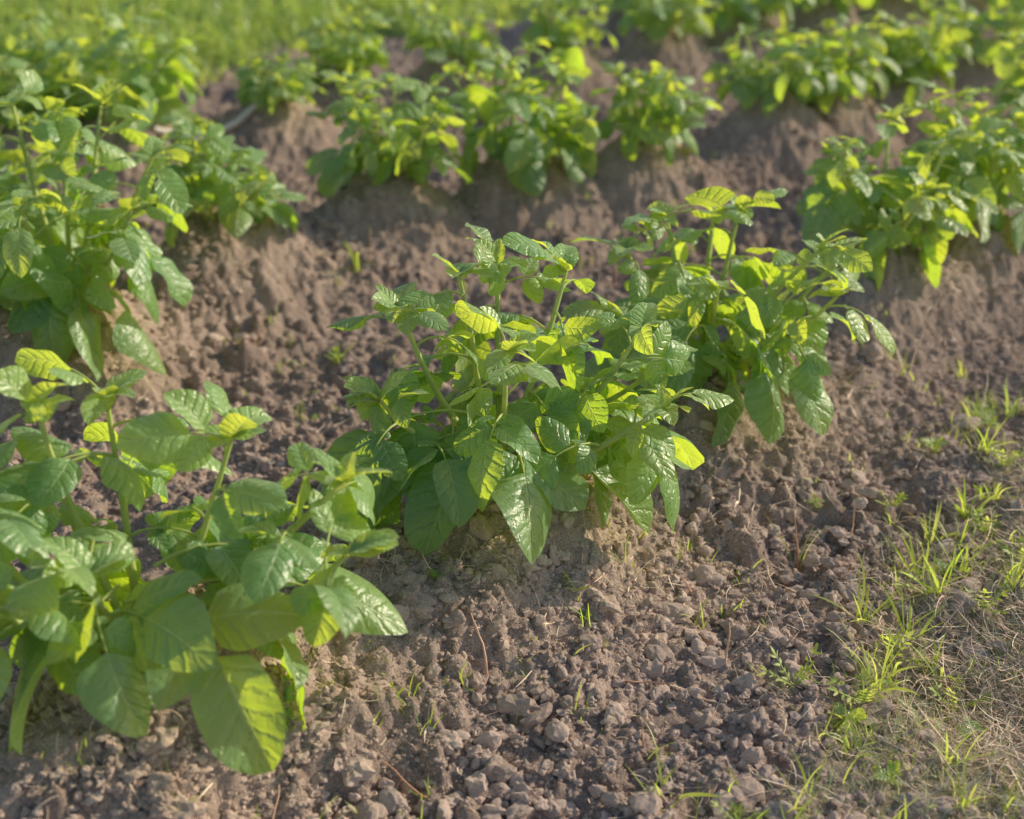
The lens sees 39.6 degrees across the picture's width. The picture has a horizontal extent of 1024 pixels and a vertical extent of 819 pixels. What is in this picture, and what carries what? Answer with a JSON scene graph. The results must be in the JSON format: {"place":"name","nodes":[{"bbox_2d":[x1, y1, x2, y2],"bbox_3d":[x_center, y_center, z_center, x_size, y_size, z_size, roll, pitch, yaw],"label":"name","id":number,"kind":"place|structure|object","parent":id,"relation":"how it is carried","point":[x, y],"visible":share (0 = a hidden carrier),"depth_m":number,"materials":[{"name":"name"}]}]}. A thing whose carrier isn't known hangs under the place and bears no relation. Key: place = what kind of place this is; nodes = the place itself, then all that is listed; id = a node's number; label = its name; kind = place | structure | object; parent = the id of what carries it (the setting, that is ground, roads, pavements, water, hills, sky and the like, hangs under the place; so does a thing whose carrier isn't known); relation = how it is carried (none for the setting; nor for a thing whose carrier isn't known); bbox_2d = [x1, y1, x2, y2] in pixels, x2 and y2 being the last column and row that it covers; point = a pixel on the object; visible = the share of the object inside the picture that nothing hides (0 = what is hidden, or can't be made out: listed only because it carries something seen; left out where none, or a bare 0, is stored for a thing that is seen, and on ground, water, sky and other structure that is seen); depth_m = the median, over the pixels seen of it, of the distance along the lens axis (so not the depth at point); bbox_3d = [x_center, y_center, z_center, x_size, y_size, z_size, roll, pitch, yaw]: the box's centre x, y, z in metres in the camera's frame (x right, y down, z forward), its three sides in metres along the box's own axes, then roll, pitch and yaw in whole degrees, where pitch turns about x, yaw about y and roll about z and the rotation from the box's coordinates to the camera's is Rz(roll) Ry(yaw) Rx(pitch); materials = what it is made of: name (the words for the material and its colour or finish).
{"place":"outdoors","nodes":[
{"label":"outdoors","id":0,"kind":"place"},
{"bbox_2d":[0,0,1023,818],"bbox_3d":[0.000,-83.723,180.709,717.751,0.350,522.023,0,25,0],"label":"ground","id":1,"kind":"structure","parent":0,"point":[268,264],"depth_m":3.03,"materials":[{"name":"soil"}]},
{"bbox_2d":[0,108,94,273],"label":"potato plant","id":2,"kind":"object","parent":1,"relation":"on","point":[10,176],"visible":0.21,"depth_m":3.39,"materials":[{"name":"green plant"}]},
{"bbox_2d":[0,34,117,129],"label":"potato plant","id":3,"kind":"object","parent":1,"relation":"on","point":[20,65],"visible":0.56,"depth_m":4.27,"materials":[{"name":"green plant"}]},
{"bbox_2d":[0,70,192,380],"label":"potato plant","id":4,"kind":"object","parent":1,"relation":"on","point":[49,294],"visible":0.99,"depth_m":2.90,"materials":[{"name":"green plant"}]},
{"bbox_2d":[0,0,207,144],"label":"potato plant","id":5,"kind":"object","parent":1,"relation":"on","point":[146,89],"visible":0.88,"depth_m":4.38,"materials":[{"name":"green plant"}]},
{"bbox_2d":[129,783,171,818],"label":"dead stalk","id":6,"kind":"object","parent":1,"relation":"on","point":[170,817],"visible":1,"depth_m":1.77,"materials":[{"name":"plant"}]},
{"bbox_2d":[0,348,407,774],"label":"potato plant","id":7,"kind":"object","parent":1,"relation":"on","point":[69,605],"visible":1,"depth_m":1.78,"materials":[{"name":"green plant"}]},
{"bbox_2d":[131,112,305,247],"bbox_3d":[-0.738,-0.560,3.473,0.399,0.317,0.489,-19,31,-35],"label":"potato plant","id":8,"kind":"object","parent":1,"relation":"on","point":[242,202],"visible":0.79,"depth_m":3.39,"materials":[{"name":"green plant"}]},
{"bbox_2d":[153,94,303,142],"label":"fallen branch","id":9,"kind":"object","parent":1,"relation":"on","point":[237,120],"visible":0.44,"depth_m":4.61,"materials":[{"name":"brown wood"}]},
{"bbox_2d":[272,785,279,818],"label":"dead stalk","id":10,"kind":"object","parent":1,"relation":"on","point":[276,802],"visible":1,"depth_m":1.85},
{"bbox_2d":[235,51,327,113],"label":"potato plant","id":11,"kind":"object","parent":1,"relation":"on","point":[256,86],"visible":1,"depth_m":4.65,"materials":[{"name":"green plant"}]},
{"bbox_2d":[0,0,595,94],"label":"meadow grass","id":12,"kind":"structure","parent":1,"relation":"on","point":[249,32],"depth_m":7.05,"materials":[{"name":"plant"}]},
{"bbox_2d":[329,347,342,360],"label":"weed seedling","id":13,"kind":"object","parent":1,"relation":"on","point":[335,350],"visible":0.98,"depth_m":3.26,"materials":[{"name":"green plant"}]},
{"bbox_2d":[325,340,354,362],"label":"grass tuft","id":14,"kind":"object","parent":1,"relation":"on","point":[339,353],"visible":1,"depth_m":3.25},
{"bbox_2d":[289,0,397,93],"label":"potato plant","id":15,"kind":"object","parent":1,"relation":"on","point":[354,54],"visible":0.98,"depth_m":4.96,"materials":[{"name":"green plant"}]},
{"bbox_2d":[340,241,374,272],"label":"grass tuft","id":16,"kind":"object","parent":1,"relation":"on","point":[351,252],"visible":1,"depth_m":3.59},
{"bbox_2d":[305,70,476,197],"bbox_3d":[-0.332,-0.745,3.820,0.471,0.315,0.528,0,25,0],"label":"potato plant","id":17,"kind":"object","parent":1,"relation":"on","point":[411,148],"visible":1,"depth_m":3.73,"materials":[{"name":"green plant"}]},
{"bbox_2d":[424,569,441,578],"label":"weed seedling","id":18,"kind":"object","parent":1,"relation":"on","point":[435,573],"visible":1,"depth_m":2.15,"materials":[{"name":"green plant"}]},
{"bbox_2d":[400,0,514,80],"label":"potato plant","id":19,"kind":"object","parent":1,"relation":"on","point":[437,40],"visible":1,"depth_m":5.14,"materials":[{"name":"green plant"}]},
{"bbox_2d":[444,658,470,692],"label":"grass tuft","id":20,"kind":"object","parent":1,"relation":"on","point":[461,675],"visible":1,"depth_m":2.06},
{"bbox_2d":[470,613,487,674],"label":"dead stalk","id":21,"kind":"object","parent":1,"relation":"on","point":[486,667],"visible":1,"depth_m":2.09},
{"bbox_2d":[0,29,1023,818],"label":"soil clods","id":22,"kind":"object","parent":1,"relation":"on","point":[498,773],"visible":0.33,"depth_m":2.20,"materials":[{"name":"soil"}]},
{"bbox_2d":[382,760,428,799],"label":"dead stalk","id":23,"kind":"object","parent":22,"relation":"on","point":[412,788],"visible":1,"depth_m":1.93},
{"bbox_2d":[0,57,1023,818],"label":"straw litter","id":24,"kind":"object","parent":1,"relation":"on","point":[34,707],"visible":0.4,"depth_m":2.18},
{"bbox_2d":[425,37,600,196],"bbox_3d":[-0.007,-0.834,3.988,0.500,0.390,0.509,0,25,0],"label":"potato plant","id":25,"kind":"object","parent":1,"relation":"on","point":[537,140],"visible":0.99,"depth_m":3.91,"materials":[{"name":"green plant"}]},
{"bbox_2d":[8,94,1023,818],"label":"sprouts","id":26,"kind":"object","parent":1,"relation":"on","point":[562,560],"visible":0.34,"depth_m":2.25,"materials":[{"name":"green plant"}]},
{"bbox_2d":[321,222,733,563],"bbox_3d":[0.034,-0.031,2.286,0.628,0.454,0.550,9,27,19],"label":"potato plant","id":27,"kind":"object","parent":1,"relation":"on","point":[444,480],"visible":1,"depth_m":2.23,"materials":[{"name":"green plant"}]},
{"bbox_2d":[513,0,616,52],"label":"potato plant","id":28,"kind":"object","parent":1,"relation":"on","point":[564,31],"visible":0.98,"depth_m":5.42,"materials":[{"name":"green plant"}]},
{"bbox_2d":[545,695,585,722],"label":"dead stalk","id":29,"kind":"object","parent":1,"relation":"on","point":[550,719],"visible":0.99,"depth_m":2.05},
{"bbox_2d":[562,572,592,590],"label":"weed seedling","id":30,"kind":"object","parent":1,"relation":"on","point":[576,589],"visible":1,"depth_m":2.23,"materials":[{"name":"green plant"}]},
{"bbox_2d":[578,610,591,622],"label":"weed seedling","id":31,"kind":"object","parent":1,"relation":"on","point":[584,614],"visible":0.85,"depth_m":2.22,"materials":[{"name":"green plant"}]},
{"bbox_2d":[570,605,610,627],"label":"grass tuft","id":32,"kind":"object","parent":1,"relation":"on","point":[587,618],"visible":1,"depth_m":2.20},
{"bbox_2d":[613,680,669,687],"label":"dead stalk","id":33,"kind":"object","parent":1,"relation":"on","point":[625,681],"visible":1,"depth_m":2.13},
{"bbox_2d":[641,715,645,747],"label":"dead stalk","id":34,"kind":"object","parent":1,"relation":"on","point":[643,744],"visible":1,"depth_m":2.01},
{"bbox_2d":[599,0,687,13],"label":"potato plant","id":35,"kind":"object","parent":1,"relation":"on","point":[614,6],"visible":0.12,"depth_m":6.72,"materials":[{"name":"green plant"}]},
{"bbox_2d":[589,61,722,165],"bbox_3d":[0.409,-0.864,4.129,0.372,0.278,0.384,0,25,0],"label":"potato plant","id":36,"kind":"object","parent":1,"relation":"on","point":[656,115],"visible":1,"depth_m":4.07,"materials":[{"name":"green plant"}]},
{"bbox_2d":[643,719,679,759],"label":"grass tuft","id":37,"kind":"object","parent":1,"relation":"on","point":[656,745],"visible":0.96,"depth_m":2.00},
{"bbox_2d":[617,0,721,41],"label":"potato plant","id":38,"kind":"object","parent":1,"relation":"on","point":[695,21],"visible":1,"depth_m":5.68,"materials":[{"name":"green plant"}]},
{"bbox_2d":[625,745,721,798],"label":"grass tuft","id":39,"kind":"object","parent":1,"relation":"on","point":[683,795],"visible":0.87,"depth_m":1.90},
{"bbox_2d":[670,685,718,703],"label":"dead stalk","id":40,"kind":"object","parent":1,"relation":"on","point":[713,701],"visible":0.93,"depth_m":2.11,"materials":[{"name":"plant"}]},
{"bbox_2d":[682,596,715,628],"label":"grass tuft","id":41,"kind":"object","parent":1,"relation":"on","point":[695,622],"visible":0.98,"depth_m":2.31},
{"bbox_2d":[724,622,730,664],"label":"dead stalk","id":42,"kind":"object","parent":1,"relation":"on","point":[726,653],"visible":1,"depth_m":2.18,"materials":[{"name":"plant"}]},
{"bbox_2d":[561,186,895,446],"bbox_3d":[0.398,-0.206,2.700,0.618,0.432,0.481,0,25,0],"label":"potato plant","id":43,"kind":"object","parent":1,"relation":"on","point":[767,331],"visible":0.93,"depth_m":2.63,"materials":[{"name":"green plant"}]},
{"bbox_2d":[710,800,769,818],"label":"weed seedling","id":44,"kind":"object","parent":1,"relation":"on","point":[736,810],"visible":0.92,"depth_m":1.89,"materials":[{"name":"green plant"}]},
{"bbox_2d":[704,1,787,17],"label":"potato plant","id":45,"kind":"object","parent":1,"relation":"on","point":[772,15],"visible":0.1,"depth_m":7.02,"materials":[{"name":"green plant"}]},
{"bbox_2d":[705,0,814,33],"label":"potato plant","id":46,"kind":"object","parent":1,"relation":"on","point":[749,12],"visible":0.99,"depth_m":5.92,"materials":[{"name":"green plant"}]},
{"bbox_2d":[703,23,869,115],"bbox_3d":[0.890,-1.121,4.662,0.427,0.304,0.494,22,33,39],"label":"potato plant","id":47,"kind":"object","parent":1,"relation":"on","point":[747,84],"visible":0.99,"depth_m":4.55,"materials":[{"name":"green plant"}]},
{"bbox_2d":[757,643,822,686],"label":"weed seedling","id":48,"kind":"object","parent":1,"relation":"on","point":[807,669],"visible":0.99,"depth_m":2.14,"materials":[{"name":"green plant"}]},
{"bbox_2d":[769,795,815,818],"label":"grass tuft","id":49,"kind":"object","parent":1,"relation":"on","point":[801,810],"visible":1,"depth_m":1.85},
{"bbox_2d":[762,511,827,569],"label":"grass tuft","id":50,"kind":"object","parent":1,"relation":"on","point":[803,547],"visible":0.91,"depth_m":2.51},
{"bbox_2d":[794,515,798,569],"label":"dead stalk","id":51,"kind":"object","parent":1,"relation":"on","point":[797,545],"visible":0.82,"depth_m":2.46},
{"bbox_2d":[790,743,831,796],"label":"grass tuft","id":52,"kind":"object","parent":1,"relation":"on","point":[804,776],"visible":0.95,"depth_m":1.93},
{"bbox_2d":[805,494,824,507],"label":"weed seedling","id":53,"kind":"object","parent":1,"relation":"on","point":[816,504],"visible":1,"depth_m":2.62,"materials":[{"name":"green plant"}]},
{"bbox_2d":[760,14,899,112],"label":"potato plant","id":54,"kind":"object","parent":1,"relation":"on","point":[858,79],"visible":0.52,"depth_m":4.72,"materials":[{"name":"green plant"}]},
{"bbox_2d":[791,0,873,14],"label":"potato plant","id":55,"kind":"object","parent":1,"relation":"on","point":[842,6],"visible":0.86,"depth_m":6.21,"materials":[{"name":"green plant"}]},
{"bbox_2d":[661,383,1023,818],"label":"grass","id":56,"kind":"structure","parent":1,"relation":"on","point":[849,768],"depth_m":2.05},
{"bbox_2d":[824,701,861,751],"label":"grass tuft","id":57,"kind":"object","parent":1,"relation":"on","point":[856,744],"visible":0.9,"depth_m":2.02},
{"bbox_2d":[825,365,861,389],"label":"dead stalk","id":58,"kind":"object","parent":1,"relation":"on","point":[842,380],"visible":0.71,"depth_m":2.85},
{"bbox_2d":[827,702,867,733],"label":"weed seedling","id":59,"kind":"object","parent":1,"relation":"on","point":[861,715],"visible":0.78,"depth_m":2.06,"materials":[{"name":"green plant"}]},
{"bbox_2d":[679,345,1023,818],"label":"dry grass","id":60,"kind":"structure","parent":1,"relation":"on","point":[994,725],"depth_m":2.20,"materials":[{"name":"plant"}]},
{"bbox_2d":[848,501,854,540],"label":"dead stalk","id":61,"kind":"object","parent":1,"relation":"on","point":[853,519],"visible":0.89,"depth_m":2.55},
{"bbox_2d":[826,669,899,703],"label":"weed seedling","id":62,"kind":"object","parent":1,"relation":"on","point":[865,697],"visible":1,"depth_m":2.10,"materials":[{"name":"green plant"}]},
{"bbox_2d":[806,549,934,623],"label":"grass tuft","id":63,"kind":"object","parent":1,"relation":"on","point":[859,607],"visible":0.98,"depth_m":2.32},
{"bbox_2d":[838,633,918,695],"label":"grass tuft","id":64,"kind":"object","parent":1,"relation":"on","point":[868,663],"visible":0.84,"depth_m":2.15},
{"bbox_2d":[872,759,903,784],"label":"weed seedling","id":65,"kind":"object","parent":1,"relation":"on","point":[894,765],"visible":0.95,"depth_m":1.95,"materials":[{"name":"green plant"}]},
{"bbox_2d":[875,489,908,506],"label":"weed seedling","id":66,"kind":"object","parent":1,"relation":"on","point":[902,495],"visible":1,"depth_m":2.62,"materials":[{"name":"green plant"}]},
{"bbox_2d":[852,0,936,17],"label":"potato plant","id":67,"kind":"object","parent":1,"relation":"on","point":[930,12],"visible":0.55,"depth_m":6.60,"materials":[{"name":"green plant"}]},
{"bbox_2d":[872,638,918,686],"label":"grass tuft","id":68,"kind":"object","parent":1,"relation":"on","point":[895,671],"visible":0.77,"depth_m":2.19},
{"bbox_2d":[796,103,999,291],"bbox_3d":[0.883,-0.495,3.292,0.450,0.354,0.567,0,25,0],"label":"potato plant","id":69,"kind":"object","parent":1,"relation":"on","point":[876,211],"visible":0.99,"depth_m":3.24,"materials":[{"name":"green plant"}]},
{"bbox_2d":[880,629,925,664],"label":"weed seedling","id":70,"kind":"object","parent":1,"relation":"on","point":[896,637],"visible":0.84,"depth_m":2.24,"materials":[{"name":"green plant"}]},
{"bbox_2d":[882,793,923,818],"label":"grass tuft","id":71,"kind":"object","parent":1,"relation":"on","point":[898,815],"visible":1,"depth_m":1.86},
{"bbox_2d":[884,531,928,578],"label":"grass tuft","id":72,"kind":"object","parent":1,"relation":"on","point":[914,562],"visible":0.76,"depth_m":2.46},
{"bbox_2d":[896,349,916,380],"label":"grass tuft","id":73,"kind":"object","parent":1,"relation":"on","point":[903,366],"visible":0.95,"depth_m":3.08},
{"bbox_2d":[882,585,942,641],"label":"grass tuft","id":74,"kind":"object","parent":1,"relation":"on","point":[928,622],"visible":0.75,"depth_m":2.31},
{"bbox_2d":[858,9,971,108],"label":"potato plant","id":75,"kind":"object","parent":1,"relation":"on","point":[913,55],"visible":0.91,"depth_m":4.99,"materials":[{"name":"green plant"}]},
{"bbox_2d":[907,294,940,379],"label":"dead stalk","id":76,"kind":"object","parent":1,"relation":"on","point":[919,341],"visible":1,"depth_m":3.04,"materials":[{"name":"plant"}]},
{"bbox_2d":[888,500,961,546],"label":"grass tuft","id":77,"kind":"object","parent":1,"relation":"on","point":[935,527],"visible":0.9,"depth_m":2.56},
{"bbox_2d":[890,543,969,595],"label":"grass tuft","id":78,"kind":"object","parent":1,"relation":"on","point":[929,570],"visible":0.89,"depth_m":2.39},
{"bbox_2d":[919,435,948,451],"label":"weed seedling","id":79,"kind":"object","parent":1,"relation":"on","point":[934,445],"visible":1,"depth_m":2.80,"materials":[{"name":"green plant"}]},
{"bbox_2d":[910,629,983,680],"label":"grass tuft","id":80,"kind":"object","parent":1,"relation":"on","point":[936,657],"visible":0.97,"depth_m":2.24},
{"bbox_2d":[935,558,959,575],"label":"weed seedling","id":81,"kind":"object","parent":1,"relation":"on","point":[941,563],"visible":0.66,"depth_m":2.48,"materials":[{"name":"green plant"}]},
{"bbox_2d":[882,77,1023,254],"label":"potato plant","id":82,"kind":"object","parent":1,"relation":"on","point":[995,159],"visible":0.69,"depth_m":3.46,"materials":[{"name":"green plant"}]},
{"bbox_2d":[915,530,990,576],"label":"grass tuft","id":83,"kind":"object","parent":1,"relation":"on","point":[963,565],"visible":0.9,"depth_m":2.46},
{"bbox_2d":[925,747,988,811],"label":"grass tuft","id":84,"kind":"object","parent":1,"relation":"on","point":[964,800],"visible":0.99,"depth_m":1.90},
{"bbox_2d":[947,357,966,378],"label":"grass tuft","id":85,"kind":"object","parent":1,"relation":"on","point":[960,370],"visible":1,"depth_m":3.16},
{"bbox_2d":[928,673,991,710],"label":"weed seedling","id":86,"kind":"object","parent":1,"relation":"on","point":[957,695],"visible":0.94,"depth_m":2.19,"materials":[{"name":"green plant"}]},
{"bbox_2d":[927,727,995,764],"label":"grass tuft","id":87,"kind":"object","parent":1,"relation":"on","point":[950,758],"visible":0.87,"depth_m":1.99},
{"bbox_2d":[938,505,990,547],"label":"grass tuft","id":88,"kind":"object","parent":1,"relation":"on","point":[965,531],"visible":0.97,"depth_m":2.56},
{"bbox_2d":[960,392,981,425],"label":"grass tuft","id":89,"kind":"object","parent":1,"relation":"on","point":[977,413],"visible":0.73,"depth_m":2.95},
{"bbox_2d":[954,716,989,745],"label":"weed seedling","id":90,"kind":"object","parent":1,"relation":"on","point":[975,723],"visible":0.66,"depth_m":2.11,"materials":[{"name":"green plant"}]},
{"bbox_2d":[920,0,1023,65],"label":"potato plant","id":91,"kind":"object","parent":1,"relation":"on","point":[997,22],"visible":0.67,"depth_m":5.31,"materials":[{"name":"green plant"}]},
{"bbox_2d":[954,478,996,518],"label":"grass tuft","id":92,"kind":"object","parent":1,"relation":"on","point":[963,509],"visible":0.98,"depth_m":2.63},
{"bbox_2d":[966,401,997,414],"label":"weed seedling","id":93,"kind":"object","parent":1,"relation":"on","point":[987,407],"visible":0.47,"depth_m":3.01,"materials":[{"name":"green plant"}]},
{"bbox_2d":[978,372,987,417],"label":"dead stalk","id":94,"kind":"object","parent":1,"relation":"on","point":[984,394],"visible":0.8,"depth_m":2.95,"materials":[{"name":"plant"}]},
{"bbox_2d":[969,507,1003,533],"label":"weed seedling","id":95,"kind":"object","parent":1,"relation":"on","point":[984,529],"visible":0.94,"depth_m":2.59,"materials":[{"name":"green plant"}]},
{"bbox_2d":[964,581,1011,614],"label":"weed seedling","id":96,"kind":"object","parent":1,"relation":"on","point":[1002,593],"visible":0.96,"depth_m":2.36,"materials":[{"name":"green plant"}]},
{"bbox_2d":[976,411,1000,429],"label":"weed seedling","id":97,"kind":"object","parent":1,"relation":"on","point":[990,419],"visible":0.94,"depth_m":2.89,"materials":[{"name":"green plant"}]},
{"bbox_2d":[959,413,1019,453],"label":"grass tuft","id":98,"kind":"object","parent":1,"relation":"on","point":[984,443],"visible":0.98,"depth_m":2.78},
{"bbox_2d":[972,476,1023,499],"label":"grass tuft","id":99,"kind":"object","parent":1,"relation":"on","point":[997,490],"visible":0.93,"depth_m":2.67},
{"bbox_2d":[979,376,1023,417],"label":"grass tuft","id":100,"kind":"object","parent":1,"relation":"on","point":[1006,406],"visible":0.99,"depth_m":2.99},
{"bbox_2d":[983,447,1023,467],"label":"weed seedling","id":101,"kind":"object","parent":1,"relation":"on","point":[1009,459],"visible":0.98,"depth_m":2.76,"materials":[{"name":"green plant"}]},
{"bbox_2d":[985,29,1023,125],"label":"potato plant","id":102,"kind":"object","parent":1,"relation":"on","point":[1004,56],"visible":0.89,"depth_m":4.32,"materials":[{"name":"green plant"}]},
{"bbox_2d":[990,0,1022,29],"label":"potato plant","id":103,"kind":"object","parent":1,"relation":"on","point":[1005,2],"visible":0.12,"depth_m":5.80,"materials":[{"name":"green plant"}]},
{"bbox_2d":[995,533,1023,561],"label":"weed seedling","id":104,"kind":"object","parent":1,"relation":"on","point":[1011,550],"visible":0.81,"depth_m":2.51,"materials":[{"name":"green plant"}]},
{"bbox_2d":[996,545,1023,591],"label":"grass tuft","id":105,"kind":"object","parent":1,"relation":"on","point":[1016,579],"visible":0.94,"depth_m":2.40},
{"bbox_2d":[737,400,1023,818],"bbox_3d":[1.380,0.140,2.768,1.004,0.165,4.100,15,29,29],"label":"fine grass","id":106,"kind":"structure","parent":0,"point":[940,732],"depth_m":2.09,"materials":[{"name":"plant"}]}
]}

